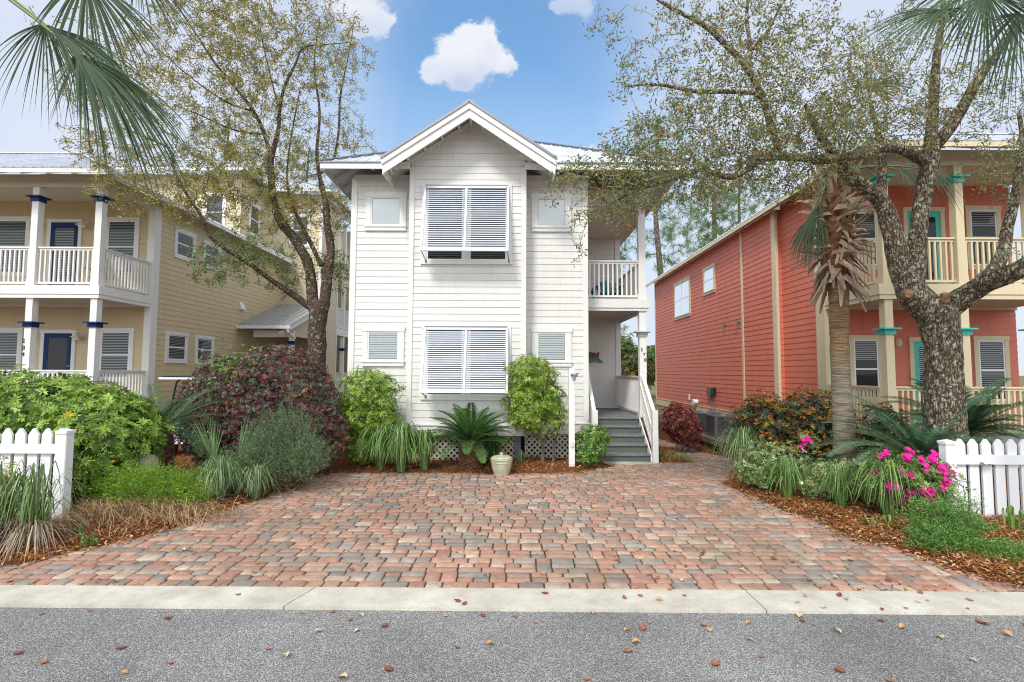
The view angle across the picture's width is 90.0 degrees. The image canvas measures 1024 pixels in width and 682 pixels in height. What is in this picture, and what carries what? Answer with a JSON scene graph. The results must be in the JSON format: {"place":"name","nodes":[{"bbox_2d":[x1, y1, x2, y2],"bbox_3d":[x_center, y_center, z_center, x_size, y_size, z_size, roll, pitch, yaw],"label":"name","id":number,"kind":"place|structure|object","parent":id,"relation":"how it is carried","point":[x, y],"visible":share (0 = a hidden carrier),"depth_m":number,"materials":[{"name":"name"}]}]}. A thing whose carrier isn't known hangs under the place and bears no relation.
{"place":"outdoors","nodes":[
{"label":"outdoors","id":0,"kind":"place"},
{"bbox_2d":[0,439,1023,591],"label":"driveway","id":1,"kind":"structure","parent":0,"point":[131,559],"depth_m":5.84,"materials":[{"name":"red brick"}]},
{"bbox_2d":[490,452,512,476],"bbox_3d":[-0.200,2.353,9.795,0.430,0.443,0.430,0,-4,0],"label":"garden urn","id":2,"kind":"object","parent":1,"relation":"on","point":[501,463],"visible":0.98,"depth_m":9.64,"materials":[{"name":"beige ceramic"}]},
{"bbox_2d":[0,607,1023,681],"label":"road","id":3,"kind":"structure","parent":0,"point":[195,645],"depth_m":3.68,"materials":[{"name":"grey asphalt"}]},
{"bbox_2d":[0,0,204,207],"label":"palm tree","id":4,"kind":"object","parent":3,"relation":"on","point":[99,76],"visible":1,"depth_m":4.30,"materials":[{"name":"green plant"}]},
{"bbox_2d":[0,585,1023,615],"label":"kerb","id":5,"kind":"structure","parent":3,"relation":"on","point":[482,599],"depth_m":4.38,"materials":[{"name":"concrete"}]},
{"bbox_2d":[0,406,1023,585],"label":"garden ground","id":6,"kind":"structure","parent":0,"point":[662,434],"depth_m":7.88,"materials":[{"name":"brown soil"}]},
{"bbox_2d":[0,456,20,491],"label":"seedling shrub","id":7,"kind":"object","parent":6,"relation":"on","point":[10,467],"visible":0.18,"depth_m":6.04,"materials":[{"name":"green plant"}]},
{"bbox_2d":[0,428,75,520],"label":"picket fence","id":8,"kind":"object","parent":6,"relation":"on","point":[61,449],"visible":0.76,"depth_m":6.68,"materials":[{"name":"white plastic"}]},
{"bbox_2d":[0,458,98,567],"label":"grass tuft","id":9,"kind":"object","parent":6,"relation":"on","point":[32,523],"visible":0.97,"depth_m":5.58,"materials":[{"name":"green plant"}]},
{"bbox_2d":[71,533,96,545],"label":"weed","id":10,"kind":"object","parent":6,"relation":"on","point":[85,541],"visible":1,"depth_m":5.67,"materials":[{"name":"green plant"}]},
{"bbox_2d":[0,363,175,500],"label":"hedge","id":11,"kind":"object","parent":6,"relation":"on","point":[67,405],"visible":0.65,"depth_m":7.46,"materials":[{"name":"green plant"}]},
{"bbox_2d":[35,490,228,526],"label":"dead stems","id":12,"kind":"object","parent":6,"relation":"on","point":[89,509],"visible":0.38,"depth_m":6.72,"materials":[{"name":"brown plant"}]},
{"bbox_2d":[136,454,159,495],"bbox_3d":[-5.509,2.082,7.736,0.300,0.740,0.300,0,-4,0],"label":"stone bollard","id":13,"kind":"object","parent":6,"relation":"on","point":[152,457],"visible":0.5,"depth_m":7.66,"materials":[{"name":"grey stone"}]},
{"bbox_2d":[76,458,220,509],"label":"asparagus fern","id":14,"kind":"object","parent":6,"relation":"on","point":[150,484],"visible":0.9,"depth_m":7.07,"materials":[{"name":"green plant"}]},
{"bbox_2d":[84,384,228,481],"bbox_3d":[-6.071,1.634,8.795,2.101,1.758,2.068,-3,-5,42],"label":"cycad","id":15,"kind":"object","parent":6,"relation":"on","point":[167,454],"visible":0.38,"depth_m":8.81,"materials":[{"name":"green plant"}]},
{"bbox_2d":[53,492,280,536],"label":"dead stems","id":16,"kind":"object","parent":6,"relation":"on","point":[169,513],"visible":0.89,"depth_m":6.58,"materials":[{"name":"brown plant"}]},
{"bbox_2d":[24,0,378,434],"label":"oak tree","id":17,"kind":"object","parent":6,"relation":"on","point":[315,306],"visible":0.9,"depth_m":12.77,"materials":[{"name":"green plant"}]},
{"bbox_2d":[158,376,252,453],"bbox_3d":[-7.008,1.735,11.990,2.100,1.833,1.150,0,-4,0],"label":"golf cart","id":18,"kind":"object","parent":6,"relation":"on","point":[179,378],"visible":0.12,"depth_m":11.51,"materials":[{"name":"white plastic"}]},
{"bbox_2d":[173,454,259,500],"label":"liriope clump","id":19,"kind":"object","parent":6,"relation":"on","point":[222,471],"visible":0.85,"depth_m":7.52,"materials":[{"name":"green plant"}]},
{"bbox_2d":[171,338,284,467],"bbox_3d":[-5.685,1.264,10.347,2.130,2.608,2.002,0,-4,0],"label":"loropetalum bush","id":20,"kind":"object","parent":6,"relation":"on","point":[187,387],"visible":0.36,"depth_m":9.83,"materials":[{"name":"plant"}]},
{"bbox_2d":[160,477,299,500],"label":"dead stems","id":21,"kind":"object","parent":6,"relation":"on","point":[238,488],"visible":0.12,"depth_m":8.03,"materials":[{"name":"brown plant"}]},
{"bbox_2d":[189,418,285,463],"bbox_3d":[-4.701,1.821,8.648,1.742,1.199,0.462,1,-4,-4],"label":"palmetto","id":22,"kind":"object","parent":6,"relation":"on","point":[208,448],"visible":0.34,"depth_m":8.68,"materials":[{"name":"green plant"}]},
{"bbox_2d":[201,440,281,494],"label":"rosemary shrub","id":23,"kind":"object","parent":6,"relation":"on","point":[251,460],"visible":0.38,"depth_m":8.11,"materials":[{"name":"green plant"}]},
{"bbox_2d":[223,463,282,499],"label":"liriope clump","id":24,"kind":"object","parent":6,"relation":"on","point":[255,487],"visible":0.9,"depth_m":7.75,"materials":[{"name":"green plant"}]},
{"bbox_2d":[210,342,348,474],"bbox_3d":[-4.404,1.266,9.932,2.650,2.544,2.165,0,-4,0],"label":"loropetalum bush","id":25,"kind":"object","parent":6,"relation":"on","point":[324,410],"visible":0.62,"depth_m":9.43,"materials":[{"name":"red plant"}]},
{"bbox_2d":[232,398,335,488],"bbox_3d":[-3.715,1.683,8.555,1.773,1.473,1.234,-1,-4,19],"label":"rosemary shrub","id":26,"kind":"object","parent":6,"relation":"on","point":[290,447],"visible":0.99,"depth_m":8.37,"materials":[{"name":"green plant"}]},
{"bbox_2d":[335,365,405,465],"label":"clipped shrub","id":27,"kind":"object","parent":6,"relation":"on","point":[368,411],"visible":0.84,"depth_m":10.42,"materials":[{"name":"green plant"}]},
{"bbox_2d":[351,423,401,469],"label":"liriope clump","id":28,"kind":"object","parent":6,"relation":"on","point":[379,462],"visible":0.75,"depth_m":9.96,"materials":[{"name":"green plant"}]},
{"bbox_2d":[368,421,435,471],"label":"liriope clump","id":29,"kind":"object","parent":6,"relation":"on","point":[399,439],"visible":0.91,"depth_m":9.79,"materials":[{"name":"green plant"}]},
{"bbox_2d":[401,428,447,470],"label":"liriope clump","id":30,"kind":"object","parent":6,"relation":"on","point":[431,447],"visible":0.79,"depth_m":10.02,"materials":[{"name":"green plant"}]},
{"bbox_2d":[429,402,513,468],"bbox_3d":[-0.883,1.923,10.343,1.866,1.418,1.890,0,-4,0],"label":"cycad","id":31,"kind":"object","parent":6,"relation":"on","point":[466,431],"visible":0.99,"depth_m":10.13,"materials":[{"name":"green plant"}]},
{"bbox_2d":[471,432,514,465],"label":"liriope clump","id":32,"kind":"object","parent":6,"relation":"on","point":[491,449],"visible":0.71,"depth_m":10.38,"materials":[{"name":"green plant"}]},
{"bbox_2d":[318,99,685,464],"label":"house","id":33,"kind":"structure","parent":6,"relation":"on","point":[467,279],"depth_m":11.46,"materials":[{"name":"white paint"}]},
{"bbox_2d":[361,326,404,365],"bbox_3d":[-2.916,0.117,11.579,0.979,0.903,0.070,0,-3,0],"label":"window","id":34,"kind":"structure","parent":33,"relation":"in","point":[381,345],"depth_m":11.58,"materials":[{"name":"white"}]},
{"bbox_2d":[364,192,406,230],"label":"window","id":35,"kind":"structure","parent":33,"relation":"in","point":[385,211],"depth_m":11.77,"materials":[{"name":"white"}]},
{"bbox_2d":[420,325,510,399],"bbox_3d":[-0.994,0.461,11.117,1.972,1.622,0.050,0,-3,0],"label":"window","id":36,"kind":"structure","parent":33,"relation":"in","point":[430,396],"depth_m":11.12,"materials":[{"name":"white plastic"}]},
{"bbox_2d":[420,184,511,264],"bbox_3d":[-1.000,-2.582,11.303,2.011,1.797,0.050,0,-3,0],"label":"window","id":37,"kind":"structure","parent":33,"relation":"in","point":[433,257],"depth_m":11.29,"materials":[{"name":"white plastic"}]},
{"bbox_2d":[531,193,571,231],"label":"window","id":38,"kind":"structure","parent":33,"relation":"in","point":[544,218],"depth_m":11.77,"materials":[{"name":"white"}]},
{"bbox_2d":[531,327,572,366],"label":"window","id":39,"kind":"structure","parent":33,"relation":"in","point":[554,344],"depth_m":11.58,"materials":[{"name":"white"}]},
{"bbox_2d":[588,352,602,362],"bbox_3d":[2.366,0.494,15.357,0.737,0.333,0.025,0,-4,0],"label":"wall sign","id":40,"kind":"object","parent":33,"relation":"attached to","point":[593,357],"visible":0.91,"depth_m":15.35,"materials":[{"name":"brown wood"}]},
{"bbox_2d":[592,280,623,298],"bbox_3d":[2.626,-1.321,14.168,0.780,0.825,0.880,0,-4,0],"label":"adirondack chair","id":41,"kind":"object","parent":33,"relation":"on","point":[605,287],"visible":0.39,"depth_m":14.30,"materials":[{"name":"teal plastic"}]},
{"bbox_2d":[0,437,1023,591],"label":"pine straw","id":42,"kind":"object","parent":6,"relation":"on","point":[729,476],"visible":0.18,"depth_m":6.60,"materials":[{"name":"brown plant"}]},
{"bbox_2d":[498,353,567,461],"bbox_3d":[0.516,1.441,10.786,1.520,2.408,1.138,2,-4,-26],"label":"clipped shrub","id":43,"kind":"object","parent":6,"relation":"on","point":[539,404],"visible":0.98,"depth_m":10.54,"materials":[{"name":"green plant"}]},
{"bbox_2d":[568,368,578,466],"bbox_3d":[1.242,1.594,10.420,0.151,2.101,0.267,2,-4,-24],"label":"utility post","id":44,"kind":"object","parent":6,"relation":"on","point":[572,375],"visible":0.97,"depth_m":10.42,"materials":[{"name":"white wood"}]},
{"bbox_2d":[575,421,611,466],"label":"azalea bush","id":45,"kind":"object","parent":6,"relation":"on","point":[589,443],"visible":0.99,"depth_m":10.45,"materials":[{"name":"green plant"}]},
{"bbox_2d":[659,448,696,461],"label":"ground cover","id":46,"kind":"object","parent":6,"relation":"on","point":[684,457],"visible":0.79,"depth_m":11.40,"materials":[{"name":"green plant"}]},
{"bbox_2d":[660,400,704,452],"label":"loropetalum bush","id":47,"kind":"object","parent":6,"relation":"on","point":[684,428],"visible":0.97,"depth_m":12.45,"materials":[{"name":"red plant"}]},
{"bbox_2d":[691,433,734,454],"bbox_3d":[5.441,2.679,13.388,1.005,0.435,2.650,0,-4,0],"label":"concrete pad","id":48,"kind":"object","parent":6,"relation":"on","point":[707,440],"visible":0.18,"depth_m":12.71,"materials":[{"name":"beige concrete"}]},
{"bbox_2d":[689,411,721,432],"bbox_3d":[5.360,2.237,14.241,0.710,0.549,0.710,0,-4,0],"label":"air conditioner","id":49,"kind":"object","parent":48,"relation":"on","point":[701,416],"visible":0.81,"depth_m":13.92,"materials":[{"name":"black metal"}]},
{"bbox_2d":[704,414,742,437],"bbox_3d":[5.461,2.176,13.243,0.710,0.549,0.710,0,-4,0],"label":"air conditioner","id":50,"kind":"object","parent":48,"relation":"on","point":[711,423],"visible":0.78,"depth_m":12.93,"materials":[{"name":"black metal"}]},
{"bbox_2d":[659,391,792,457],"bbox_3d":[5.244,1.885,11.387,3.752,1.632,1.849,0,-4,0],"label":"twiggy bush","id":51,"kind":"object","parent":6,"relation":"on","point":[726,420],"visible":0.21,"depth_m":11.52,"materials":[{"name":"green plant"}]},
{"bbox_2d":[721,458,762,485],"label":"liriope clump","id":52,"kind":"object","parent":6,"relation":"on","point":[743,481],"visible":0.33,"depth_m":8.78,"materials":[{"name":"green plant"}]},
{"bbox_2d":[708,425,777,473],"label":"liriope clump","id":53,"kind":"object","parent":6,"relation":"on","point":[739,440],"visible":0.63,"depth_m":9.42,"materials":[{"name":"green plant"}]},
{"bbox_2d":[728,438,815,490],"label":"azalea bush","id":54,"kind":"object","parent":6,"relation":"on","point":[763,455],"visible":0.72,"depth_m":8.35,"materials":[{"name":"green plant"}]},
{"bbox_2d":[539,0,1023,501],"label":"oak tree","id":55,"kind":"object","parent":6,"relation":"on","point":[931,312],"visible":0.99,"depth_m":7.53,"materials":[{"name":"green plant"}]},
{"bbox_2d":[757,455,817,498],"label":"liriope clump","id":56,"kind":"object","parent":6,"relation":"on","point":[787,480],"visible":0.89,"depth_m":7.80,"materials":[{"name":"green plant"}]},
{"bbox_2d":[729,385,858,472],"bbox_3d":[5.446,1.720,9.967,2.401,1.773,1.554,0,-4,0],"label":"photinia bush","id":57,"kind":"object","parent":6,"relation":"on","point":[778,421],"visible":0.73,"depth_m":9.66,"materials":[{"name":"green plant"}]},
{"bbox_2d":[793,431,820,481],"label":"flowering plant","id":58,"kind":"object","parent":6,"relation":"on","point":[807,440],"visible":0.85,"depth_m":9.04,"materials":[{"name":"pink plant"}]},
{"bbox_2d":[788,451,863,501],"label":"azalea bush","id":59,"kind":"object","parent":6,"relation":"on","point":[815,485],"visible":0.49,"depth_m":7.73,"materials":[{"name":"green plant"}]},
{"bbox_2d":[802,460,870,507],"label":"liriope clump","id":60,"kind":"object","parent":6,"relation":"on","point":[837,485],"visible":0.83,"depth_m":7.31,"materials":[{"name":"green plant"}]},
{"bbox_2d":[788,72,968,469],"bbox_3d":[6.578,-1.179,9.376,2.911,7.584,2.381,2,-4,-28],"label":"palm tree","id":61,"kind":"object","parent":6,"relation":"on","point":[833,212],"visible":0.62,"depth_m":9.20,"materials":[{"name":"brown plant"}]},
{"bbox_2d":[855,401,913,458],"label":"photinia bush","id":62,"kind":"object","parent":6,"relation":"on","point":[879,426],"visible":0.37,"depth_m":9.25,"materials":[{"name":"green plant"}]},
{"bbox_2d":[830,453,950,518],"bbox_3d":[4.979,1.945,6.787,1.403,0.820,1.360,0,-4,0],"label":"liriope clump","id":63,"kind":"object","parent":6,"relation":"on","point":[887,502],"visible":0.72,"depth_m":6.67,"materials":[{"name":"green plant"}]},
{"bbox_2d":[853,453,930,505],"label":"azalea bush","id":64,"kind":"object","parent":6,"relation":"on","point":[871,497],"visible":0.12,"depth_m":7.39,"materials":[{"name":"green plant"}]},
{"bbox_2d":[879,514,905,527],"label":"weed","id":65,"kind":"object","parent":6,"relation":"on","point":[884,517],"visible":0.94,"depth_m":6.44,"materials":[{"name":"green plant"}]},
{"bbox_2d":[855,442,970,515],"bbox_3d":[5.280,1.882,6.855,1.323,1.012,0.920,0,-4,0],"label":"azalea bush","id":66,"kind":"object","parent":6,"relation":"on","point":[945,472],"visible":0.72,"depth_m":6.67,"materials":[{"name":"pink plant"}]},
{"bbox_2d":[816,392,1019,499],"bbox_3d":[6.273,1.662,7.944,2.725,1.707,2.144,-1,-4,18],"label":"cycad","id":67,"kind":"object","parent":6,"relation":"on","point":[922,440],"visible":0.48,"depth_m":7.72,"materials":[{"name":"green plant"}]},
{"bbox_2d":[855,0,1023,127],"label":"palm tree","id":68,"kind":"object","parent":6,"relation":"on","point":[984,8],"visible":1,"depth_m":5.07,"materials":[{"name":"green plant"}]},
{"bbox_2d":[873,377,1023,494],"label":"cycad","id":69,"kind":"object","parent":6,"relation":"on","point":[980,421],"visible":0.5,"depth_m":8.10,"materials":[{"name":"green plant"}]},
{"bbox_2d":[890,490,1023,564],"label":"asparagus fern","id":70,"kind":"object","parent":6,"relation":"on","point":[950,530],"visible":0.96,"depth_m":5.65,"materials":[{"name":"green plant"}]},
{"bbox_2d":[937,439,1023,517],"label":"picket fence","id":71,"kind":"object","parent":6,"relation":"on","point":[951,452],"visible":0.73,"depth_m":6.91,"materials":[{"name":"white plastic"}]},
{"bbox_2d":[1001,505,1023,531],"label":"weed","id":72,"kind":"object","parent":6,"relation":"on","point":[1010,514],"visible":0.94,"depth_m":6.32,"materials":[{"name":"green plant"}]},
{"bbox_2d":[0,0,1023,375],"label":"sky","id":73,"kind":"structure","parent":0,"point":[530,64],"materials":[{"name":"blue"}]},
{"bbox_2d":[336,376,1023,424],"bbox_3d":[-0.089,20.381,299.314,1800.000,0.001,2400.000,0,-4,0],"label":"ground","id":74,"kind":"structure","parent":0,"point":[653,390],"depth_m":56.59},
{"bbox_2d":[0,152,350,437],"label":"house","id":75,"kind":"structure","parent":74,"relation":"on","point":[153,317],"depth_m":14.63,"materials":[{"name":"beige paint"}]},
{"bbox_2d":[0,328,23,380],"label":"window","id":76,"kind":"structure","parent":75,"relation":"in","point":[11,344],"depth_m":14.43,"materials":[{"name":"white plastic"}]},
{"bbox_2d":[0,216,30,276],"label":"window","id":77,"kind":"structure","parent":75,"relation":"in","point":[14,230],"depth_m":14.63,"materials":[{"name":"white plastic"}]},
{"bbox_2d":[38,330,76,390],"bbox_3d":[-12.807,0.732,14.391,1.005,2.105,0.075,0,-3,0],"label":"door","id":78,"kind":"structure","parent":75,"relation":"in","point":[57,348],"depth_m":14.43,"materials":[{"name":"blue paint"}]},
{"bbox_2d":[44,219,83,284],"bbox_3d":[-12.788,-2.384,14.582,1.009,2.228,0.075,0,-3,0],"label":"door","id":79,"kind":"structure","parent":75,"relation":"in","point":[60,232],"depth_m":14.62,"materials":[{"name":"blue paint"}]},
{"bbox_2d":[84,259,124,288],"bbox_3d":[-10.992,-1.800,13.810,0.600,1.004,0.715,0,-4,0],"label":"rocking chair","id":80,"kind":"object","parent":75,"relation":"on","point":[106,271],"visible":0.1,"depth_m":14.03,"materials":[{"name":"beige wood"}]},
{"bbox_2d":[99,328,134,381],"bbox_3d":[-11.186,0.390,14.415,1.062,1.518,0.070,0,-3,0],"label":"window","id":81,"kind":"structure","parent":75,"relation":"in","point":[116,344],"depth_m":14.43,"materials":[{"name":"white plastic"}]},
{"bbox_2d":[105,217,140,276],"bbox_3d":[-11.156,-2.689,14.603,1.045,1.716,0.070,0,-3,0],"label":"window","id":82,"kind":"structure","parent":75,"relation":"in","point":[122,235],"depth_m":14.63,"materials":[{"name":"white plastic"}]},
{"bbox_2d":[164,330,188,363],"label":"window","id":83,"kind":"structure","parent":75,"relation":"in","point":[176,343],"depth_m":15.48,"materials":[{"name":"white plastic"}]},
{"bbox_2d":[173,226,196,263],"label":"window","id":84,"kind":"structure","parent":75,"relation":"in","point":[180,234],"depth_m":15.79,"materials":[{"name":"white plastic"}]},
{"bbox_2d":[194,335,214,363],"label":"window","id":85,"kind":"structure","parent":75,"relation":"in","point":[204,343],"depth_m":16.84,"materials":[{"name":"white plastic"}]},
{"bbox_2d":[202,239,221,271],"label":"window","id":86,"kind":"structure","parent":75,"relation":"in","point":[206,242],"depth_m":17.15,"materials":[{"name":"white plastic"}]},
{"bbox_2d":[203,192,225,225],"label":"window","id":87,"kind":"structure","parent":75,"relation":"in","point":[220,204],"depth_m":20.53,"materials":[{"name":"white plastic"}]},
{"bbox_2d":[248,201,260,238],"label":"window","id":88,"kind":"structure","parent":75,"relation":"in","point":[252,219],"depth_m":21.51,"materials":[{"name":"white plastic"}]},
{"bbox_2d":[289,214,310,247],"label":"window","id":89,"kind":"structure","parent":75,"relation":"in","point":[296,230],"depth_m":22.62,"materials":[{"name":"white plastic"}]},
{"bbox_2d":[179,107,280,191],"bbox_3d":[-20.338,-6.257,36.347,7.193,21.062,8.309,0,-4,0],"label":"pine tree","id":90,"kind":"object","parent":74,"relation":"on","point":[202,143],"visible":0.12,"depth_m":36.27,"materials":[{"name":"green plant"}]},
{"bbox_2d":[264,132,349,230],"bbox_3d":[-15.642,-5.454,38.373,7.337,19.749,8.063,2,-4,-28],"label":"pine tree","id":91,"kind":"object","parent":74,"relation":"on","point":[306,163],"visible":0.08,"depth_m":38.15,"materials":[{"name":"green plant"}]},
{"bbox_2d":[620,239,636,338],"bbox_3d":[6.609,-2.134,34.214,4.513,12.807,4.317,3,-4,-36],"label":"pine tree","id":92,"kind":"object","parent":74,"relation":"on","point":[624,250],"visible":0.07,"depth_m":33.92,"materials":[{"name":"green plant"}]},
{"bbox_2d":[621,352,655,388],"bbox_3d":[7.403,2.337,29.939,2.273,3.378,2.256,3,-5,-39],"label":"background tree","id":93,"kind":"object","parent":74,"relation":"on","point":[629,366],"visible":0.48,"depth_m":29.55,"materials":[{"name":"green plant"}]},
{"bbox_2d":[621,338,655,377],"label":"background tree","id":94,"kind":"object","parent":74,"relation":"on","point":[627,345],"visible":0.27,"depth_m":40.25,"materials":[{"name":"green plant"}]},
{"bbox_2d":[620,114,717,275],"bbox_3d":[8.890,-4.907,31.311,6.599,18.008,7.570,0,-4,0],"label":"pine tree","id":95,"kind":"object","parent":74,"relation":"on","point":[658,253],"visible":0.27,"depth_m":31.32,"materials":[{"name":"green plant"}]},
{"bbox_2d":[648,153,776,265],"bbox_3d":[14.676,-4.536,36.458,9.100,17.952,10.134,0,-4,0],"label":"pine tree","id":96,"kind":"object","parent":74,"relation":"on","point":[714,223],"visible":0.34,"depth_m":36.30,"materials":[{"name":"green plant"}]},
{"bbox_2d":[692,150,782,249],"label":"pine tree","id":97,"kind":"object","parent":74,"relation":"on","point":[739,204],"visible":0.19,"depth_m":44.49,"materials":[{"name":"green plant"}]},
{"bbox_2d":[646,132,1023,468],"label":"house","id":98,"kind":"structure","parent":74,"relation":"on","point":[728,329],"depth_m":12.49,"materials":[{"name":"red paint"}]},
{"bbox_2d":[673,276,690,319],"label":"window","id":99,"kind":"structure","parent":98,"relation":"in","point":[682,292],"depth_m":21.79,"materials":[{"name":"white glass"}]},
{"bbox_2d":[702,263,715,295],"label":"window","id":100,"kind":"structure","parent":98,"relation":"in","point":[709,283],"depth_m":18.83,"materials":[{"name":"white glass"}]},
{"bbox_2d":[853,209,876,269],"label":"window","id":101,"kind":"structure","parent":98,"relation":"in","point":[869,224],"depth_m":12.42,"materials":[{"name":"white plastic"}]},
{"bbox_2d":[849,335,882,402],"bbox_3d":[8.452,0.667,12.199,0.835,1.617,0.070,0,-3,0],"label":"window","id":102,"kind":"structure","parent":98,"relation":"in","point":[865,352],"depth_m":12.22,"materials":[{"name":"white plastic"}]},
{"bbox_2d":[908,337,923,422],"bbox_3d":[9.984,0.959,12.189,1.003,2.101,0.055,0,-3,0],"label":"door","id":103,"kind":"structure","parent":98,"relation":"in","point":[916,348],"depth_m":12.21,"materials":[{"name":"teal paint"}]},
{"bbox_2d":[902,207,947,283],"bbox_3d":[9.991,-2.149,12.379,1.018,2.208,0.055,0,-3,0],"label":"door","id":104,"kind":"structure","parent":98,"relation":"in","point":[936,226],"depth_m":12.41,"materials":[{"name":"teal paint"}]},
{"bbox_2d":[964,205,1001,269],"bbox_3d":[11.433,-2.503,12.394,0.887,1.568,0.070,0,-3,0],"label":"window","id":105,"kind":"structure","parent":98,"relation":"in","point":[980,221],"depth_m":12.42,"materials":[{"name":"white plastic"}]},
{"bbox_2d":[972,336,1011,404],"bbox_3d":[11.453,0.696,12.198,0.875,1.641,0.070,0,-3,0],"label":"window","id":106,"kind":"structure","parent":98,"relation":"in","point":[991,355],"depth_m":12.22,"materials":[{"name":"white plastic"}]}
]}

